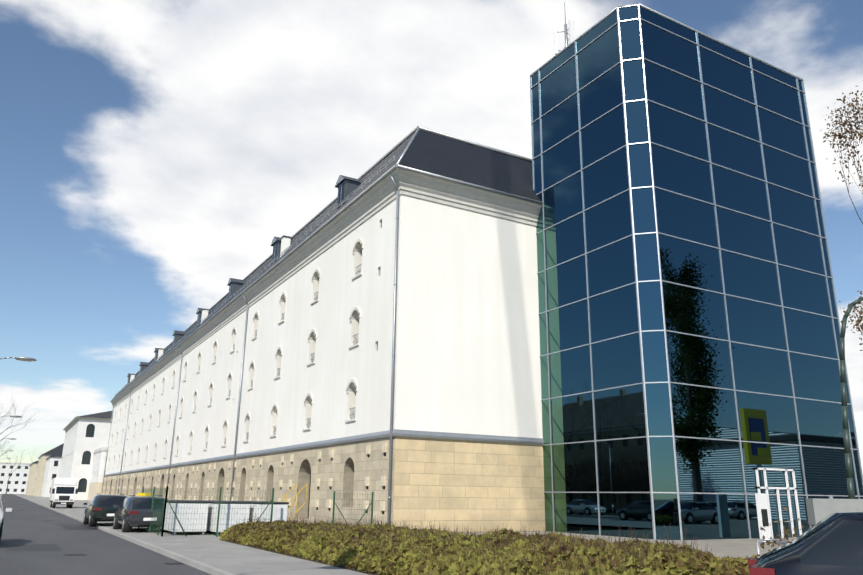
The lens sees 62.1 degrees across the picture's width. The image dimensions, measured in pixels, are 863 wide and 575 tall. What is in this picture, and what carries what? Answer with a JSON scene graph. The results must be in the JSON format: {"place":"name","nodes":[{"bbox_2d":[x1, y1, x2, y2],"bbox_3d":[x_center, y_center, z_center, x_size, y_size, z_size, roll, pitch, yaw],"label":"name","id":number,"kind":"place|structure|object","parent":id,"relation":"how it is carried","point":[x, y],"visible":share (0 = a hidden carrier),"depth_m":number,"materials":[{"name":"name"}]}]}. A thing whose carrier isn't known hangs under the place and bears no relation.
{"place":"outdoors","nodes":[
{"label":"outdoors","id":0,"kind":"place"},
{"bbox_2d":[0,494,210,574],"bbox_3d":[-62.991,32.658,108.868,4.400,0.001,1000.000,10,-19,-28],"label":"road asphalt","id":1,"kind":"structure","parent":0,"point":[28,522],"depth_m":21.49,"materials":[{"name":"grey asphalt"}]},
{"bbox_2d":[0,498,11,540],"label":"white car","id":2,"kind":"object","parent":1,"relation":"on","point":[2,516],"visible":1,"depth_m":23.23,"materials":[{"name":"white paint"}]},
{"bbox_2d":[6,524,96,550],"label":"road patches","id":3,"kind":"object","parent":1,"relation":"on","point":[35,547],"visible":0.85,"depth_m":23.40,"materials":[{"name":"grey asphalt"}]},
{"bbox_2d":[19,504,183,564],"bbox_3d":[-30.056,17.453,55.127,2.950,0.008,90.330,10,-19,-28],"label":"road ironwork","id":4,"kind":"object","parent":1,"relation":"on","point":[87,554],"visible":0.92,"depth_m":20.16,"materials":[{"name":"grey metal"}]},
{"bbox_2d":[1,494,234,574],"bbox_3d":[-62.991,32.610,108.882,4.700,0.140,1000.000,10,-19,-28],"label":"road kerbs","id":5,"kind":"structure","parent":1,"relation":"on","point":[206,568],"depth_m":20.90,"materials":[{"name":"concrete"}]},
{"bbox_2d":[0,494,366,574],"bbox_3d":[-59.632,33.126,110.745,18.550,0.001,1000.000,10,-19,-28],"label":"pavement slabs","id":6,"kind":"structure","parent":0,"point":[209,548],"depth_m":20.31,"materials":[{"name":"concrete"}]},
{"bbox_2d":[1,415,21,417],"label":"street lamp","id":7,"kind":"object","parent":6,"relation":"on","point":[15,416],"visible":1,"depth_m":71.28,"materials":[{"name":"silver metal"}]},
{"bbox_2d":[0,462,30,493],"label":"apartment building","id":8,"kind":"structure","parent":6,"relation":"on","point":[18,480],"depth_m":339.26,"materials":[{"name":"white paint"}]},
{"bbox_2d":[5,450,27,493],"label":"street tree","id":9,"kind":"object","parent":6,"relation":"on","point":[14,470],"visible":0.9,"depth_m":305.25,"materials":[{"name":"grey plant"}]},
{"bbox_2d":[0,389,35,434],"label":"street tree","id":10,"kind":"object","parent":6,"relation":"on","point":[14,414],"visible":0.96,"depth_m":83.32,"materials":[{"name":"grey plant"}]},
{"bbox_2d":[0,357,36,361],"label":"street lamp","id":11,"kind":"object","parent":6,"relation":"on","point":[27,359],"visible":1,"depth_m":40.00,"materials":[{"name":"silver metal"}]},
{"bbox_2d":[25,460,38,494],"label":"beige house","id":12,"kind":"structure","parent":6,"relation":"on","point":[31,478],"depth_m":250.40,"materials":[{"name":"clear paint"}]},
{"bbox_2d":[33,443,63,495],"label":"building","id":13,"kind":"structure","parent":6,"relation":"on","point":[40,474],"depth_m":215.31,"materials":[{"name":"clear paint"}]},
{"bbox_2d":[41,450,62,496],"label":"building","id":14,"kind":"structure","parent":6,"relation":"on","point":[53,464],"depth_m":193.05,"materials":[{"name":"white paint"}]},
{"bbox_2d":[49,478,77,507],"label":"van","id":15,"kind":"object","parent":6,"relation":"on","point":[64,490],"visible":1,"depth_m":70.68,"materials":[{"name":"white paint"}]},
{"bbox_2d":[59,410,113,499],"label":"white barracks","id":16,"kind":"structure","parent":6,"relation":"on","point":[86,436],"depth_m":140.23,"materials":[{"name":"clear paint"}]},
{"bbox_2d":[87,447,108,500],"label":"building","id":17,"kind":"structure","parent":6,"relation":"on","point":[96,483],"depth_m":128.79,"materials":[{"name":"white paint"}]},
{"bbox_2d":[83,494,126,526],"bbox_3d":[-16.679,11.426,36.871,2.200,1.561,4.532,10,-19,-28],"label":"car","id":18,"kind":"object","parent":6,"relation":"on","point":[100,508],"visible":0.62,"depth_m":35.14,"materials":[{"name":"grey paint"}]},
{"bbox_2d":[113,493,167,531],"bbox_3d":[-12.905,9.999,31.918,2.200,1.629,4.632,10,-19,-28],"label":"grey estate car","id":19,"kind":"object","parent":6,"relation":"on","point":[133,511],"visible":0.67,"depth_m":30.17,"materials":[{"name":"grey paint"}]},
{"bbox_2d":[138,487,165,534],"bbox_3d":[-11.777,9.356,30.171,0.060,1.861,5.810,10,-19,-28],"label":"fence","id":20,"kind":"object","parent":6,"relation":"on","point":[152,508],"visible":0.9,"depth_m":29.45,"materials":[{"name":"green metal"}]},
{"bbox_2d":[161,486,273,536],"bbox_3d":[-8.335,8.790,28.073,4.145,1.861,0.078,3,-16,-8],"label":"fence","id":21,"kind":"object","parent":6,"relation":"on","point":[218,524],"visible":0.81,"depth_m":28.01,"materials":[{"name":"green"}]},
{"bbox_2d":[153,500,288,534],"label":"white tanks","id":22,"kind":"object","parent":6,"relation":"on","point":[280,509],"visible":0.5,"depth_m":28.92,"materials":[{"name":"plastic"}]},
{"bbox_2d":[279,484,306,520],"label":"stair railing","id":23,"kind":"object","parent":6,"relation":"on","point":[295,499],"visible":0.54,"depth_m":41.03,"materials":[{"name":"orange"}]},
{"bbox_2d":[332,491,373,523],"bbox_3d":[-3.236,9.308,29.447,1.657,1.761,0.076,4,-17,-11],"label":"fence","id":24,"kind":"object","parent":6,"relation":"on","point":[364,509],"visible":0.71,"depth_m":29.46,"materials":[{"name":"green metal"}]},
{"bbox_2d":[102,436,394,525],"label":"stone wall base","id":25,"kind":"object","parent":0,"point":[350,470],"depth_m":43.10,"materials":[{"name":"stone"}]},
{"bbox_2d":[101,126,542,522],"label":"granary zincwork","id":26,"kind":"object","parent":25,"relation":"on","point":[397,165],"visible":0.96,"depth_m":42.48,"materials":[{"name":"grey metal"}]},
{"bbox_2d":[105,195,400,473],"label":"building facade","id":27,"kind":"structure","parent":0,"point":[317,363],"depth_m":47.37,"materials":[{"name":"white paint"}]},
{"bbox_2d":[104,429,543,475],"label":"ledge molding","id":28,"kind":"structure","parent":27,"relation":"attached to","point":[438,435],"depth_m":36.43,"materials":[{"name":"grey stone"}]},
{"bbox_2d":[111,168,541,407],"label":"cornice","id":29,"kind":"structure","parent":27,"relation":"attached to","point":[377,197],"depth_m":40.21,"materials":[{"name":"white paint"}]},
{"bbox_2d":[114,130,540,397],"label":"roof","id":30,"kind":"structure","parent":29,"relation":"on","point":[447,157],"depth_m":40.50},
{"bbox_2d":[127,175,362,383],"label":"dormer windows","id":31,"kind":"structure","parent":30,"relation":"on","point":[346,186],"depth_m":55.30,"materials":[{"name":"grey metal"}]},
{"bbox_2d":[0,0,862,472],"label":"sky","id":32,"kind":"structure","parent":0,"point":[154,154],"materials":[{"name":"white"}]},
{"bbox_2d":[395,194,542,438],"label":"wall","id":33,"kind":"structure","parent":0,"point":[468,354],"depth_m":36.50,"materials":[{"name":"white paint"}]},
{"bbox_2d":[393,436,544,531],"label":"stone wall","id":34,"kind":"structure","parent":0,"point":[473,486],"depth_m":34.24,"materials":[{"name":"beige stone"}]},
{"bbox_2d":[220,531,797,574],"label":"yard gravel","id":35,"kind":"structure","parent":0,"point":[736,548],"depth_m":27.16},
{"bbox_2d":[220,539,664,574],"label":"curb","id":36,"kind":"structure","parent":35,"relation":"on","point":[339,566],"depth_m":18.02,"materials":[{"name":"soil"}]},
{"bbox_2d":[219,513,754,574],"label":"street hedge","id":37,"kind":"object","parent":36,"relation":"on","point":[348,555],"depth_m":14.35,"materials":[{"name":"green plant"}]},
{"bbox_2d":[755,493,770,538],"bbox_3d":[14.279,10.070,30.771,0.550,2.350,0.160,10,-19,-28],"label":"totem sign","id":38,"kind":"object","parent":35,"relation":"on","point":[762,510],"visible":0.82,"depth_m":30.76,"materials":[{"name":"white metal"}]},
{"bbox_2d":[755,526,787,557],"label":"dry shrub leaves","id":39,"kind":"object","parent":35,"relation":"on","point":[763,537],"visible":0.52,"depth_m":14.05,"materials":[{"name":"brown plant"}]},
{"bbox_2d":[756,539,787,557],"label":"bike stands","id":40,"kind":"object","parent":35,"relation":"on","point":[764,541],"visible":0.56,"depth_m":14.78,"materials":[{"name":"silver metal"}]},
{"bbox_2d":[766,507,811,542],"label":"dry shrub leaves","id":41,"kind":"object","parent":35,"relation":"on","point":[778,521],"visible":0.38,"depth_m":13.70,"materials":[{"name":"brown plant"}]},
{"bbox_2d":[747,512,862,574],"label":"black car","id":42,"kind":"object","parent":35,"relation":"on","point":[831,544],"visible":1,"depth_m":8.19,"materials":[{"name":"black paint"}]},
{"bbox_2d":[805,496,862,528],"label":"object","id":43,"kind":"object","parent":35,"relation":"on","point":[818,510],"visible":0.49,"depth_m":11.13,"materials":[{"name":"metal"}]},
{"bbox_2d":[830,97,862,223],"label":"young tree","id":44,"kind":"object","parent":35,"relation":"on","point":[848,158],"visible":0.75,"depth_m":18.97,"materials":[{"name":"brown plant"}]},
{"bbox_2d":[820,80,862,185],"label":"dry tree leaves","id":45,"kind":"object","parent":44,"relation":"attached to","point":[842,135],"visible":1,"depth_m":19.08,"materials":[{"name":"brown plant"}]},
{"bbox_2d":[840,297,862,498],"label":"green lamp post","id":46,"kind":"object","parent":35,"relation":"on","point":[849,473],"visible":0.79,"depth_m":12.33,"materials":[{"name":"grey"}]},
{"bbox_2d":[531,6,862,539],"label":"tower","id":47,"kind":"structure","parent":0,"point":[708,466],"depth_m":35.50,"materials":[{"name":"blue glass"}]},
{"bbox_2d":[554,0,574,54],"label":"rooftop antenna","id":48,"kind":"object","parent":47,"relation":"on","point":[569,36],"visible":0.23,"depth_m":43.23,"materials":[{"name":"white metal"}]},
{"bbox_2d":[530,3,862,539],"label":"window frames","id":49,"kind":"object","parent":47,"relation":"attached to","point":[647,436],"visible":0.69,"depth_m":36.16,"materials":[{"name":"silver metal"}]},
{"bbox_2d":[755,468,801,537],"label":"metal gate","id":50,"kind":"structure","parent":47,"relation":"attached to","point":[766,487],"depth_m":33.09,"materials":[{"name":"white metal"}]},
{"bbox_2d":[839,290,862,350],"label":"dry tree leaves","id":51,"kind":"object","parent":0,"point":[858,321],"visible":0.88,"depth_m":19.49,"materials":[{"name":"plant"}]}
]}

